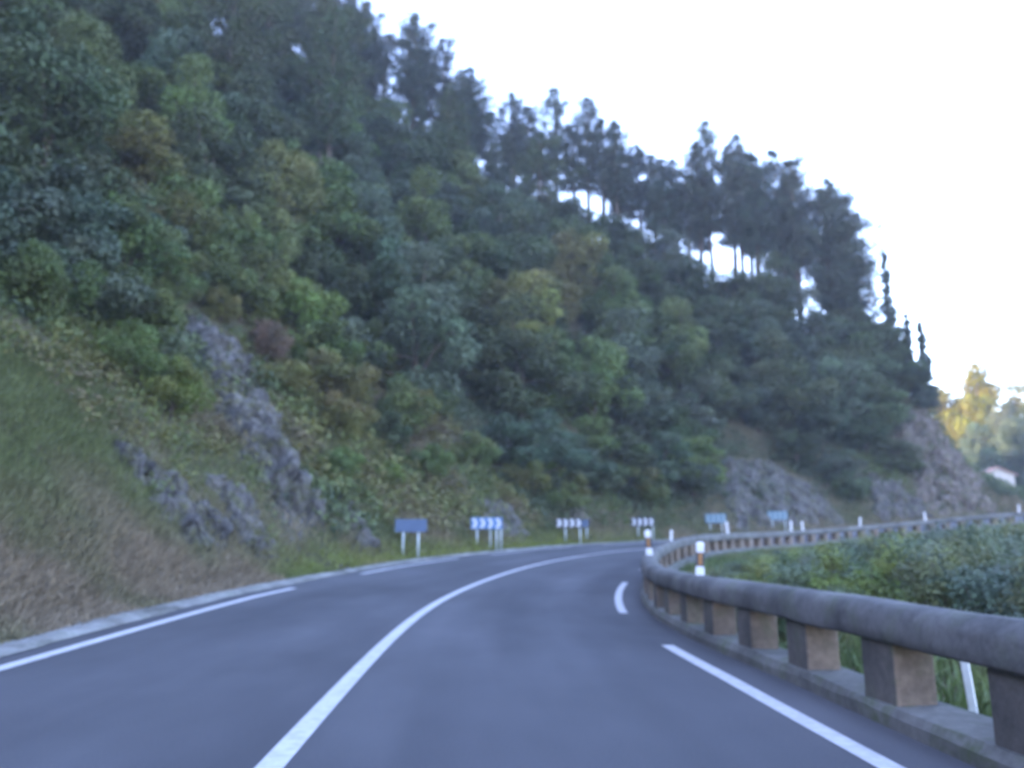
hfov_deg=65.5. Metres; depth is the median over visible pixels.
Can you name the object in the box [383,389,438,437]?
bush
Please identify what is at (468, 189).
broadleaf tree
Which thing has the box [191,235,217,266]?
bush
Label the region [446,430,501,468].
bush
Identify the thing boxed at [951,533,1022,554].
shrub
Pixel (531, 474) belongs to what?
bush
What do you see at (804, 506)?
rock outcrop
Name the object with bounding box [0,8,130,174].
broadleaf tree
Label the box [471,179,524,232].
broadleaf tree
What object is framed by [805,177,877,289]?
pine tree
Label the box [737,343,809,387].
broadleaf tree
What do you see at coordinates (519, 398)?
broadleaf tree
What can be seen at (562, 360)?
broadleaf tree
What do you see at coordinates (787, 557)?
shrub
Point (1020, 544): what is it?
shrub
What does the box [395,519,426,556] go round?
sign board
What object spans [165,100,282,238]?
broadleaf tree
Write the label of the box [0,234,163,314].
bush
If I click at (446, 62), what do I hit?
pine tree
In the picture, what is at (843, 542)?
shrub
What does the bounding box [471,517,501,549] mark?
chevron board
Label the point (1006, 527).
shrub
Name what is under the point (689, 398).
broadleaf tree
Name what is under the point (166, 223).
bush
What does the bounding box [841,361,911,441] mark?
broadleaf tree
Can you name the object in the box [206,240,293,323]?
bush
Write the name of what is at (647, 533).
delineator post
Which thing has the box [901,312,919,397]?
conifer
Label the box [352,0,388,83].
pine tree
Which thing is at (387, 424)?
bush
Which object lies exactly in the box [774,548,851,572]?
shrub
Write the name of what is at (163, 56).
broadleaf tree
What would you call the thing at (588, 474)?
bush
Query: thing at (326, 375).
bush
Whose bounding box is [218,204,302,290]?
bush
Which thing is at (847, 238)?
pine tree
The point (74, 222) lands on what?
bush
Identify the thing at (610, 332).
broadleaf tree
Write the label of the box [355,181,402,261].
broadleaf tree
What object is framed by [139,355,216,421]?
bush
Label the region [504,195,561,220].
broadleaf tree
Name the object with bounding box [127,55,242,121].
broadleaf tree
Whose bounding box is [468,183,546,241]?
broadleaf tree
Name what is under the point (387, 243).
broadleaf tree
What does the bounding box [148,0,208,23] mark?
broadleaf tree
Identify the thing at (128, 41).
broadleaf tree
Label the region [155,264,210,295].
bush
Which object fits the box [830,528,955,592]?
shrub
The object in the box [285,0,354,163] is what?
pine tree
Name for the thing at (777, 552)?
shrub
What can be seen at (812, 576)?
shrub
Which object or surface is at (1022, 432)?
broadleaf tree
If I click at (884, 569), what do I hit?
shrub
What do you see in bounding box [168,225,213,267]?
bush
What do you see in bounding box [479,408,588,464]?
broadleaf tree
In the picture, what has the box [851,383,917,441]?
broadleaf tree
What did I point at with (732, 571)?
shrub
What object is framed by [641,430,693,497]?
broadleaf tree
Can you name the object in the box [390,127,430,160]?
broadleaf tree
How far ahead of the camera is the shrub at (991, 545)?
12.07 m
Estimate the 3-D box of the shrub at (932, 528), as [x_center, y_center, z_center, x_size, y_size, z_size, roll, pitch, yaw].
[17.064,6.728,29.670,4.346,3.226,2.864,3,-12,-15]
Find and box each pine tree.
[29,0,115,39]
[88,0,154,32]
[178,0,282,165]
[191,0,302,84]
[253,0,310,71]
[279,0,318,56]
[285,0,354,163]
[286,4,376,186]
[292,0,344,54]
[310,0,374,61]
[314,3,382,100]
[350,8,388,91]
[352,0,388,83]
[356,26,390,97]
[362,32,412,113]
[387,8,441,127]
[388,36,445,121]
[398,68,428,137]
[418,37,474,130]
[427,80,476,169]
[429,66,499,157]
[434,78,489,175]
[465,86,487,149]
[470,111,513,179]
[472,105,495,159]
[491,91,531,183]
[498,121,530,188]
[506,132,588,234]
[508,106,546,177]
[521,128,560,195]
[532,84,575,201]
[554,123,596,200]
[562,96,606,217]
[571,116,629,214]
[590,149,643,221]
[591,124,640,235]
[622,144,659,254]
[630,154,669,238]
[637,158,685,236]
[639,176,684,254]
[657,158,686,237]
[657,174,715,260]
[670,140,722,289]
[679,177,718,255]
[684,120,725,281]
[707,150,757,275]
[709,143,756,289]
[718,133,758,277]
[718,149,774,279]
[723,153,770,283]
[727,155,781,273]
[744,149,803,272]
[762,158,823,322]
[764,185,799,274]
[768,181,807,308]
[773,153,824,316]
[786,187,887,337]
[791,187,855,314]
[796,195,888,323]
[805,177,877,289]
[828,212,908,323]
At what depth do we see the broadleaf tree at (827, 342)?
75.29 m
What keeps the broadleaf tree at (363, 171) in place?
on the hillside
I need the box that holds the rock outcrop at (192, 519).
[112,440,233,552]
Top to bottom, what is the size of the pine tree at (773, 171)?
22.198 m
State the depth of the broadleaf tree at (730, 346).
73.82 m
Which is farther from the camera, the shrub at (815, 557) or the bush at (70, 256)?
the bush at (70, 256)
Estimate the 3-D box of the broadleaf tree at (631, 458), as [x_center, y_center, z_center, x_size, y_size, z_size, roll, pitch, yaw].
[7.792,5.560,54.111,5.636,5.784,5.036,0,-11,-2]
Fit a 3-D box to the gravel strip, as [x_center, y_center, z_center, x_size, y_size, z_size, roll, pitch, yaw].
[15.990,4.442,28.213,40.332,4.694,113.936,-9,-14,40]
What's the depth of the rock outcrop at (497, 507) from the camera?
40.99 m
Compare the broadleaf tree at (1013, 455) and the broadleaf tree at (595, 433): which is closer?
the broadleaf tree at (595, 433)
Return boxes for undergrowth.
[0,41,1023,540]
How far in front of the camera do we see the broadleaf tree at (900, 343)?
78.87 m
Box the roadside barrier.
[640,512,1023,767]
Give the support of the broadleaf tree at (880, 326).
on the hillside
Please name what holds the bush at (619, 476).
on the hillside
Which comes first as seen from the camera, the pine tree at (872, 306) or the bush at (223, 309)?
the bush at (223, 309)
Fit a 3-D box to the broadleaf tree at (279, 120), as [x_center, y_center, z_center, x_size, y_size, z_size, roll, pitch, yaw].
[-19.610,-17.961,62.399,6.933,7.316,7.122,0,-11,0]
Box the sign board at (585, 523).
[582,520,588,538]
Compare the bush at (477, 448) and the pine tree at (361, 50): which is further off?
the pine tree at (361, 50)
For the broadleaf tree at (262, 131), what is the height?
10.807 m
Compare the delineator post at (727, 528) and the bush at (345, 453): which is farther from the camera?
the delineator post at (727, 528)
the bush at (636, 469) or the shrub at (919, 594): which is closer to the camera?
the shrub at (919, 594)
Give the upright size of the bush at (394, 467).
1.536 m
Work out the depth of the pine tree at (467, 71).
96.50 m
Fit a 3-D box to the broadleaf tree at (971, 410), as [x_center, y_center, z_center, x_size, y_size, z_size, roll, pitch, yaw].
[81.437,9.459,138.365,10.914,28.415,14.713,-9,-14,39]
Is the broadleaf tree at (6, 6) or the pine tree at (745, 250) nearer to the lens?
the broadleaf tree at (6, 6)
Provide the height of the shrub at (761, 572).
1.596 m
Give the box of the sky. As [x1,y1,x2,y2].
[211,0,1023,416]
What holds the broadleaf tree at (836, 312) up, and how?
on the hillside
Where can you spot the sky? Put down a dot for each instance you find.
(917, 105)
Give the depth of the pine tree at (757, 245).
90.07 m
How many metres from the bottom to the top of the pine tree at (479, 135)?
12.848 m
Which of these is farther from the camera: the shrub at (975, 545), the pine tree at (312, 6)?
the pine tree at (312, 6)
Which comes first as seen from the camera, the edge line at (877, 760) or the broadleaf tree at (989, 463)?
the edge line at (877, 760)
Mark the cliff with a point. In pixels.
(962, 474)
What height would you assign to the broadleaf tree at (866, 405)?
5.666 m
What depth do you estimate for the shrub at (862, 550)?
23.02 m
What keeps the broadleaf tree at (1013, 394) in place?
on the far hill
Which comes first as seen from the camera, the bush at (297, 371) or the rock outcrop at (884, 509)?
the bush at (297, 371)
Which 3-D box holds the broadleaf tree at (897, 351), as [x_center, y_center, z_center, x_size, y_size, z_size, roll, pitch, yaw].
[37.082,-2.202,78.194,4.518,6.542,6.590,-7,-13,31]
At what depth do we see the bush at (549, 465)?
46.20 m
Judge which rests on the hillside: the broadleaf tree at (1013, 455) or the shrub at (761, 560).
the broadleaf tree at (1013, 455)
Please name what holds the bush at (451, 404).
on the hillside
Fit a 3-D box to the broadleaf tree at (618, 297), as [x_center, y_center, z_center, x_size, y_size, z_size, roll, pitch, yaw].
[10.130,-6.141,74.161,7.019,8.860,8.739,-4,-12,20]
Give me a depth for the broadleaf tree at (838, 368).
71.23 m
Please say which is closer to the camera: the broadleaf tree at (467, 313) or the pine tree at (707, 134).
the broadleaf tree at (467, 313)
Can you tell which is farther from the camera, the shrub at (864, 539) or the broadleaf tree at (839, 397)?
the broadleaf tree at (839, 397)
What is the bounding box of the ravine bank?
[695,560,986,714]
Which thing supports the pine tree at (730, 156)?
on the hillside
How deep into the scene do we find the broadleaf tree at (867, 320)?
81.31 m
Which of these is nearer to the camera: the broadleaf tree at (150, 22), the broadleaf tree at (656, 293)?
the broadleaf tree at (150, 22)
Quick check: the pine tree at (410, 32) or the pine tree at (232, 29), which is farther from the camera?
the pine tree at (410, 32)
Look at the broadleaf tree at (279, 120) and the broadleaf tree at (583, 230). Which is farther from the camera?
the broadleaf tree at (583, 230)
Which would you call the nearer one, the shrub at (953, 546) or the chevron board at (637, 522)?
the shrub at (953, 546)
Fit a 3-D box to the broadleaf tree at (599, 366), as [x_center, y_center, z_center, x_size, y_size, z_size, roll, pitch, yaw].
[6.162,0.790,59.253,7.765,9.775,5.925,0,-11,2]
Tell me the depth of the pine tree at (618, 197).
95.77 m
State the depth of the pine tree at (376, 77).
96.61 m
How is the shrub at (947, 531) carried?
on the ravine bank
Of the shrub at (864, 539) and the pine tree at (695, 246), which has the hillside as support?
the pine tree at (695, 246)
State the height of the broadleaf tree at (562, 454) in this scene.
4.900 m
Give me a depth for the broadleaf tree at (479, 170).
86.62 m
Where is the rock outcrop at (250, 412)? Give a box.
[185,314,325,541]
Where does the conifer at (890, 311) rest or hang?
on the hillside
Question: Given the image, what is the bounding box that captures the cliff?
[893,407,996,515]
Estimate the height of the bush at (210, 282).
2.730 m
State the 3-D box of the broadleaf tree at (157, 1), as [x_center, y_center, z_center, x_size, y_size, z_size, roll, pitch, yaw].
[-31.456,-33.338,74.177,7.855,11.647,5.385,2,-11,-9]
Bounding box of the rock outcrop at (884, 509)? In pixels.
[866,472,932,522]
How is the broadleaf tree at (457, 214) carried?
on the hillside
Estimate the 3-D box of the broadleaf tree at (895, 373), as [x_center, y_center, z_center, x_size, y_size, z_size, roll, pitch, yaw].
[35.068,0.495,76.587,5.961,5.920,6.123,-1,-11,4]
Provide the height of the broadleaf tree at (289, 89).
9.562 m
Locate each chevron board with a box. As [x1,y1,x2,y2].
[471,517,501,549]
[556,518,581,543]
[631,517,653,539]
[705,514,725,532]
[767,511,787,530]
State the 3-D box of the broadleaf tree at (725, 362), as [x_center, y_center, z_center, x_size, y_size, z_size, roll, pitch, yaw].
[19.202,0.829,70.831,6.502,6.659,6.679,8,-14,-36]
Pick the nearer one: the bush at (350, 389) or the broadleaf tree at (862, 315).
the bush at (350, 389)
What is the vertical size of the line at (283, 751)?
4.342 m
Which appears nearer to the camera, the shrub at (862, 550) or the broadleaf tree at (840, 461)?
the shrub at (862, 550)
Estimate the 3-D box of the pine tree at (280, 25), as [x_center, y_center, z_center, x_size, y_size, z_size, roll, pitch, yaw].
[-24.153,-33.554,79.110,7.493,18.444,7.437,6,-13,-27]
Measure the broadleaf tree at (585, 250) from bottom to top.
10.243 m
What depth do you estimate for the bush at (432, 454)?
38.02 m
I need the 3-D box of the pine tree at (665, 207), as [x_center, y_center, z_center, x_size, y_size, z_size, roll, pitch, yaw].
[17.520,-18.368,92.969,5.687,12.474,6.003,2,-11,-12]
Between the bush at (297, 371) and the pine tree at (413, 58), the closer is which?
the bush at (297, 371)
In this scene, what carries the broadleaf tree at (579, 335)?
on the hillside
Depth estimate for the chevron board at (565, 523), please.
43.68 m
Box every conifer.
[879,251,903,375]
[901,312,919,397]
[911,320,942,411]
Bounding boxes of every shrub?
[706,562,755,580]
[713,559,749,569]
[716,561,780,580]
[725,556,794,585]
[731,553,777,573]
[735,562,850,643]
[748,549,798,579]
[749,550,789,558]
[750,548,808,569]
[754,541,889,596]
[766,563,872,639]
[768,545,829,577]
[768,546,872,586]
[772,550,857,587]
[772,559,836,587]
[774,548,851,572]
[797,543,879,576]
[804,538,841,553]
[809,533,958,601]
[816,541,933,651]
[819,540,871,554]
[826,534,857,554]
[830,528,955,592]
[832,530,877,549]
[838,534,1021,602]
[856,545,871,557]
[857,534,965,587]
[874,527,994,546]
[885,541,1023,578]
[891,531,1023,667]
[893,528,921,543]
[898,545,1023,610]
[904,527,1023,570]
[905,521,1023,602]
[906,530,949,540]
[907,534,1023,552]
[914,534,949,554]
[921,536,1012,555]
[922,521,951,541]
[926,559,1023,672]
[929,538,972,566]
[930,530,952,541]
[941,542,1023,561]
[945,521,1011,547]
[950,519,1010,540]
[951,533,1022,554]
[976,519,1020,536]
[983,516,1023,536]
[992,531,1023,561]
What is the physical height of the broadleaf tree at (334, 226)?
8.714 m
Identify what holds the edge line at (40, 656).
on the road
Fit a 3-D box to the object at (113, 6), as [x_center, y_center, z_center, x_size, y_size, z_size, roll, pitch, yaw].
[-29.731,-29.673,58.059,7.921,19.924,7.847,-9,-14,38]
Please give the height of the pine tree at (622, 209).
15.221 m
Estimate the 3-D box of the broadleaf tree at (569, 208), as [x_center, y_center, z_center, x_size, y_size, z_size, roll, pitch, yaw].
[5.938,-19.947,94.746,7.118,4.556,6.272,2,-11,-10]
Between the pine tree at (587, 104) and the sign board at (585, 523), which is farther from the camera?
the pine tree at (587, 104)
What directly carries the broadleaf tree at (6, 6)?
on the hillside
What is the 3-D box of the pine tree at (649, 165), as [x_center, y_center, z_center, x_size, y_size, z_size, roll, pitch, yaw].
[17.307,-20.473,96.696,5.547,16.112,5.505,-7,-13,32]
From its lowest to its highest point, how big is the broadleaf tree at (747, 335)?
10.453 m
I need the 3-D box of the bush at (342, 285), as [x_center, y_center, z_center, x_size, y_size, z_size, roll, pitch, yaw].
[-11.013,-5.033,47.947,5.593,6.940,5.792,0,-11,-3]
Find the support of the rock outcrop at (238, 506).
on the hillside
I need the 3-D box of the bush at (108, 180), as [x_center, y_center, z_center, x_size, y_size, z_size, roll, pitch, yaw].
[-18.701,-7.592,35.722,5.822,5.555,4.446,5,-12,-24]
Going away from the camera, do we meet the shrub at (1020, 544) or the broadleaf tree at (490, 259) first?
the shrub at (1020, 544)
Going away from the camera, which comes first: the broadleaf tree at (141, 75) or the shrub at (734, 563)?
the shrub at (734, 563)
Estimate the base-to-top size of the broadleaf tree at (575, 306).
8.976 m
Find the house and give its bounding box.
[977,467,1017,485]
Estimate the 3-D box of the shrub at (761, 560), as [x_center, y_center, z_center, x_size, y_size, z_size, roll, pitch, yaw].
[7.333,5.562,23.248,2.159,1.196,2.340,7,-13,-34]
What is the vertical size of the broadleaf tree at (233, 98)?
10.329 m
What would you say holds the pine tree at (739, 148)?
on the hillside
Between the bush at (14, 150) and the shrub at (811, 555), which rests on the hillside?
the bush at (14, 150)
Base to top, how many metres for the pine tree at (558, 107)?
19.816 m
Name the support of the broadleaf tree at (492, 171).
on the hillside
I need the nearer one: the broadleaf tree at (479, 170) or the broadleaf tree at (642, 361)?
the broadleaf tree at (642, 361)
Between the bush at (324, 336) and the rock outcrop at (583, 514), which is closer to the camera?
the bush at (324, 336)
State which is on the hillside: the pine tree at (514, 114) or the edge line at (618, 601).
the pine tree at (514, 114)
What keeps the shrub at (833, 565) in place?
on the ravine bank
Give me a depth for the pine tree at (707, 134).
94.31 m
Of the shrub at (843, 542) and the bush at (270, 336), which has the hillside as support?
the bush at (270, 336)
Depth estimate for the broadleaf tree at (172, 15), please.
69.21 m
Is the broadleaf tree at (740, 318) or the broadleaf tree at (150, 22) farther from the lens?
the broadleaf tree at (740, 318)
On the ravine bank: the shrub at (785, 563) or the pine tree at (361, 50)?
the shrub at (785, 563)
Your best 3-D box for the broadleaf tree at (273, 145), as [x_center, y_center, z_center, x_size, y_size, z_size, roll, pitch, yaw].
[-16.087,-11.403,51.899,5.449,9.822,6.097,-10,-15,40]
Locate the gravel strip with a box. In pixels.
[0,516,1022,656]
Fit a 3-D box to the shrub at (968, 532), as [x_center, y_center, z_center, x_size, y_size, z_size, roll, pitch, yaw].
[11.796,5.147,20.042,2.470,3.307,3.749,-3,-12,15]
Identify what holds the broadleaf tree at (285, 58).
on the hillside
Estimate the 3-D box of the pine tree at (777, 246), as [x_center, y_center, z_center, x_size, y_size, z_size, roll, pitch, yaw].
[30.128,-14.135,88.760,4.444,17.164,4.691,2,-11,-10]
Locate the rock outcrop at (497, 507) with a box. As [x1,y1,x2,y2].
[477,499,530,536]
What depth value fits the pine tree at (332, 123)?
68.61 m
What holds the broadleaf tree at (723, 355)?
on the hillside
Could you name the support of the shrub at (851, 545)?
on the ravine bank
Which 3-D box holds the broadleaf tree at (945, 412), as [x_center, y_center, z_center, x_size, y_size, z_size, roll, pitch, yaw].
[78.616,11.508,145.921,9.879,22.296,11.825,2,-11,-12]
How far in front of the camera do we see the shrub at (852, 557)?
14.90 m
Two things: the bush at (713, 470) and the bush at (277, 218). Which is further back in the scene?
the bush at (713, 470)
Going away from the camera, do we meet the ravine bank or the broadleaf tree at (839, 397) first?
the ravine bank
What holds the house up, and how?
on the hillside
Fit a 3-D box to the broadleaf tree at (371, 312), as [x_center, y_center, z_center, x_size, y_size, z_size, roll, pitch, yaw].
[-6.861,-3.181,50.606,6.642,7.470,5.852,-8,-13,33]
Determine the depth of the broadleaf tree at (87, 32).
43.85 m
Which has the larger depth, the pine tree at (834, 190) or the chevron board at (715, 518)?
the pine tree at (834, 190)
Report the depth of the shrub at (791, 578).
12.42 m
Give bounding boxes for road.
[0,517,1023,767]
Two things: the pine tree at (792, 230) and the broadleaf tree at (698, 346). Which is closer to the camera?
the broadleaf tree at (698, 346)
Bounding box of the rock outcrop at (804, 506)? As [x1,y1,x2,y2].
[720,456,844,531]
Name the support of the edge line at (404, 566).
on the road
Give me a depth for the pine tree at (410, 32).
97.36 m
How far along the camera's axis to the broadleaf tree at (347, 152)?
70.07 m
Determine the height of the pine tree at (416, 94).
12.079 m
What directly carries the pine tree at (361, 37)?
on the hillside
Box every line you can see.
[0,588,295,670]
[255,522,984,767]
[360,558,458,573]
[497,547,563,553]
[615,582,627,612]
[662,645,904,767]
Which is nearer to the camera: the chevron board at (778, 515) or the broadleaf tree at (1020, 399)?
the chevron board at (778, 515)
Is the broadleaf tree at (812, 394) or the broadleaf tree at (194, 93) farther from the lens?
the broadleaf tree at (812, 394)
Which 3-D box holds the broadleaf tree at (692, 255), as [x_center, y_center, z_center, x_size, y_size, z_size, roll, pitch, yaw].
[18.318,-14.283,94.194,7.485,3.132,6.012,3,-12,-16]
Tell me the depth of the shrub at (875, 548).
13.74 m
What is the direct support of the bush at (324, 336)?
on the hillside
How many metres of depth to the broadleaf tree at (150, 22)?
60.98 m
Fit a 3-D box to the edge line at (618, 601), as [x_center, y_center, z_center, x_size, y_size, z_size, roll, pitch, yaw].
[2.540,4.886,18.438,0.304,0.216,7.004,-2,-11,8]
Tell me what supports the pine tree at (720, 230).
on the hillside
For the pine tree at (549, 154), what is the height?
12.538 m
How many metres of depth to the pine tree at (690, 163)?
93.02 m
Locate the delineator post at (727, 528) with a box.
[725,521,728,532]
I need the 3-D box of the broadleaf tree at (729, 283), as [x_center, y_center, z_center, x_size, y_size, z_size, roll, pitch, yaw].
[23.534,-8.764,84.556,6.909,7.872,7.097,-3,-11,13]
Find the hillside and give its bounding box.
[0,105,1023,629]
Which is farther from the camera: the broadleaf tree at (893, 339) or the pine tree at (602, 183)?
the pine tree at (602, 183)
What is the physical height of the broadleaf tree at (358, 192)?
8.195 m
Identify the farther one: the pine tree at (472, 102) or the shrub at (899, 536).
the pine tree at (472, 102)
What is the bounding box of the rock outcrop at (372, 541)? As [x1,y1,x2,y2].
[331,491,381,553]
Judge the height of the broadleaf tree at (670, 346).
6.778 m
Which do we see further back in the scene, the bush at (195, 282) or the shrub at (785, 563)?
the bush at (195, 282)
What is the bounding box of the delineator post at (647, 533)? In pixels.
[644,530,652,554]
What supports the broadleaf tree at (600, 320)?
on the hillside
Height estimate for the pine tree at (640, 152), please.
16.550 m
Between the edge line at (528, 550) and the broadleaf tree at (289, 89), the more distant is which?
the broadleaf tree at (289, 89)
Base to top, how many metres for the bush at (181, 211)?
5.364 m
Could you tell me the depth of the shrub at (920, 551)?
12.96 m
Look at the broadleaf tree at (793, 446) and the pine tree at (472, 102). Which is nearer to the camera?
the broadleaf tree at (793, 446)
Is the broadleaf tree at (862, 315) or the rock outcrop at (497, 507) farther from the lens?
the broadleaf tree at (862, 315)
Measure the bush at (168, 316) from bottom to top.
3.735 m
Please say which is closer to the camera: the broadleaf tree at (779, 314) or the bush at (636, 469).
the bush at (636, 469)
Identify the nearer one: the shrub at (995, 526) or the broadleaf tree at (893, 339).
the shrub at (995, 526)
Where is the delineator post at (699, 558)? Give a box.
[695,542,704,574]
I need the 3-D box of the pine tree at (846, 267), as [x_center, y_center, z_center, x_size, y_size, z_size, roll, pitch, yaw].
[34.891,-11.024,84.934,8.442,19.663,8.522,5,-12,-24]
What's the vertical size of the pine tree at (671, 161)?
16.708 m
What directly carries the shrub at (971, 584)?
on the ravine bank
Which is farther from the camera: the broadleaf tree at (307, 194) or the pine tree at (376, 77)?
the pine tree at (376, 77)
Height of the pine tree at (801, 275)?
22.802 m
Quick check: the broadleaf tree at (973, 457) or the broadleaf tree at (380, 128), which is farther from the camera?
the broadleaf tree at (973, 457)
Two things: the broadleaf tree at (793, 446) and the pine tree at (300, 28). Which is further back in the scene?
the pine tree at (300, 28)
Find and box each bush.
[0,112,52,183]
[0,155,137,269]
[0,165,65,246]
[0,184,123,277]
[0,201,19,239]
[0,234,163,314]
[0,236,107,322]
[34,146,164,215]
[87,190,189,281]
[87,316,167,391]
[92,189,192,244]
[92,262,186,345]
[106,173,202,241]
[108,212,193,254]
[115,225,212,276]
[130,257,208,303]
[134,270,204,303]
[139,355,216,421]
[143,158,225,208]
[145,179,230,242]
[153,201,201,243]
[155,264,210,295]
[156,194,238,267]
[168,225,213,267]
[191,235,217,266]
[197,264,241,297]
[200,281,242,324]
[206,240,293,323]
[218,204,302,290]
[224,186,305,266]
[247,319,294,365]
[255,358,317,397]
[261,268,350,329]
[281,315,365,367]
[289,239,373,325]
[303,347,381,406]
[315,390,381,437]
[317,445,366,474]
[335,373,374,398]
[336,328,398,380]
[359,371,442,433]
[360,409,413,455]
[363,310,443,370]
[374,459,405,483]
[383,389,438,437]
[392,375,459,418]
[402,442,455,481]
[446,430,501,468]
[502,458,551,494]
[510,450,566,488]
[541,480,593,509]
[553,470,589,497]
[559,455,587,479]
[572,446,622,491]
[580,456,632,496]
[607,454,660,499]
[630,470,671,510]
[632,459,701,495]
[677,462,724,499]
[830,468,872,503]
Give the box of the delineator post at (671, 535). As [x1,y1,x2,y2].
[670,530,672,540]
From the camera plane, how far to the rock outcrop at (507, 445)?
49.06 m
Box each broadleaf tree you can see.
[0,0,64,87]
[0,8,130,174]
[8,9,138,131]
[45,0,129,64]
[81,18,168,106]
[85,108,209,201]
[99,4,169,64]
[102,51,236,184]
[108,16,179,92]
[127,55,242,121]
[132,25,220,123]
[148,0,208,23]
[149,0,212,32]
[156,0,217,41]
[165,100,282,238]
[186,42,245,95]
[204,63,266,174]
[220,74,293,185]
[229,143,353,244]
[230,138,318,245]
[234,33,310,148]
[236,132,357,191]
[256,104,310,151]
[265,31,335,115]
[267,57,315,118]
[271,101,324,157]
[272,184,389,282]
[303,179,391,258]
[304,188,411,283]
[306,97,380,161]
[313,255,430,328]
[319,134,383,182]
[328,130,421,209]
[329,240,482,427]
[351,108,417,179]
[352,92,413,158]
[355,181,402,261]
[367,281,461,367]
[379,167,445,233]
[389,120,459,201]
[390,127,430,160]
[391,163,496,268]
[405,129,481,180]
[405,240,496,316]
[407,233,479,295]
[423,179,481,233]
[434,278,500,373]
[441,150,494,224]
[451,219,516,299]
[460,290,603,421]
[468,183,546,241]
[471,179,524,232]
[473,268,563,386]
[473,273,549,340]
[478,143,537,192]
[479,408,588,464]
[486,421,593,495]
[493,202,559,290]
[502,325,597,423]
[503,202,563,267]
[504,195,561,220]
[525,274,604,361]
[530,268,582,351]
[538,227,608,315]
[544,195,613,251]
[544,217,612,282]
[549,200,586,221]
[555,335,645,426]
[569,332,626,410]
[571,415,650,457]
[579,264,638,338]
[581,268,654,343]
[582,254,661,299]
[590,317,658,389]
[591,306,674,439]
[597,213,640,249]
[598,424,666,500]
[607,227,656,270]
[623,256,680,317]
[628,225,693,287]
[628,300,704,340]
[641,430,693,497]
[643,322,708,387]
[645,405,721,455]
[651,248,697,259]
[654,255,723,320]
[655,295,710,395]
[658,372,727,429]
[663,435,727,502]
[670,352,747,397]
[677,366,743,428]
[692,299,743,379]
[697,301,779,364]
[700,358,764,423]
[702,268,763,319]
[728,298,795,376]
[730,375,781,433]
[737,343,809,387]
[738,326,841,443]
[743,250,798,332]
[752,255,821,326]
[768,427,817,468]
[778,309,853,359]
[788,336,849,374]
[790,399,849,452]
[795,350,881,443]
[801,374,862,440]
[807,290,877,340]
[808,335,881,387]
[813,448,868,486]
[826,344,882,372]
[833,381,879,411]
[837,331,927,381]
[839,317,895,352]
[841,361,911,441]
[841,417,892,458]
[842,303,879,340]
[846,321,908,361]
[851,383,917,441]
[862,361,903,393]
[870,322,901,353]
[871,438,925,473]
[875,332,911,386]
[883,341,915,373]
[894,368,930,401]
[929,385,962,447]
[945,361,1008,448]
[957,422,995,467]
[958,379,1023,441]
[961,450,985,468]
[977,447,1019,483]
[982,412,1005,453]
[988,418,1023,488]
[989,401,1023,446]
[1001,417,1023,446]
[1007,383,1023,415]
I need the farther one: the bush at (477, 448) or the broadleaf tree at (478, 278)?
the broadleaf tree at (478, 278)
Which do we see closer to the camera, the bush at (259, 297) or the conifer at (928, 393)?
the bush at (259, 297)
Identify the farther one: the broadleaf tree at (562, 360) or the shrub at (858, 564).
the broadleaf tree at (562, 360)
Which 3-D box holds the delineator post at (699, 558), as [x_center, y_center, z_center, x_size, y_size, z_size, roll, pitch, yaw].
[2.775,2.586,11.728,0.133,0.505,0.111,0,-11,17]
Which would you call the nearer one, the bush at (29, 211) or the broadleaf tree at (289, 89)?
the bush at (29, 211)
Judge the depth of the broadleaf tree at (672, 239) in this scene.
87.41 m
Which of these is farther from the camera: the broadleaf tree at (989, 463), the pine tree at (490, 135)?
the broadleaf tree at (989, 463)
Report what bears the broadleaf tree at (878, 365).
on the hillside
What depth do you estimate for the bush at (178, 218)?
37.42 m
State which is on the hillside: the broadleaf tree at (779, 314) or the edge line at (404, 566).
the broadleaf tree at (779, 314)
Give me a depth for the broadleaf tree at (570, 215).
89.53 m
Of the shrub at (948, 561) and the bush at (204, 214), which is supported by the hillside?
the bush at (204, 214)
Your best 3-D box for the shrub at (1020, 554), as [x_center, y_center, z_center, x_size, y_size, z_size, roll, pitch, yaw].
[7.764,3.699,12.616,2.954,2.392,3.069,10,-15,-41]
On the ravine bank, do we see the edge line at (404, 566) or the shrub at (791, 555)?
the shrub at (791, 555)
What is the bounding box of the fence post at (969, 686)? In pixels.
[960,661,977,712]
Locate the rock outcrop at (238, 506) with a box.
[204,472,290,565]
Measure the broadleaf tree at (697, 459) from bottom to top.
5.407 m
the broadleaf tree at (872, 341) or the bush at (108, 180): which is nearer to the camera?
the bush at (108, 180)
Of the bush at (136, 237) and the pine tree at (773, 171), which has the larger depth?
the pine tree at (773, 171)
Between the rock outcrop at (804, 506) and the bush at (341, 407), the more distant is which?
the rock outcrop at (804, 506)
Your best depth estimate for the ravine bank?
8.81 m
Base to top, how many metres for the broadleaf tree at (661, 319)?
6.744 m
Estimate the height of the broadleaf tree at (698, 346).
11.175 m
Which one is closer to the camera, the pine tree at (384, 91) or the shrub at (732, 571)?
the shrub at (732, 571)
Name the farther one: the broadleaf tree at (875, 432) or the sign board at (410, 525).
the broadleaf tree at (875, 432)
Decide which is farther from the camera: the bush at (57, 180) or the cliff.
the cliff
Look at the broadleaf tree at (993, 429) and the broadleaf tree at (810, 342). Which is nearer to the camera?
the broadleaf tree at (810, 342)

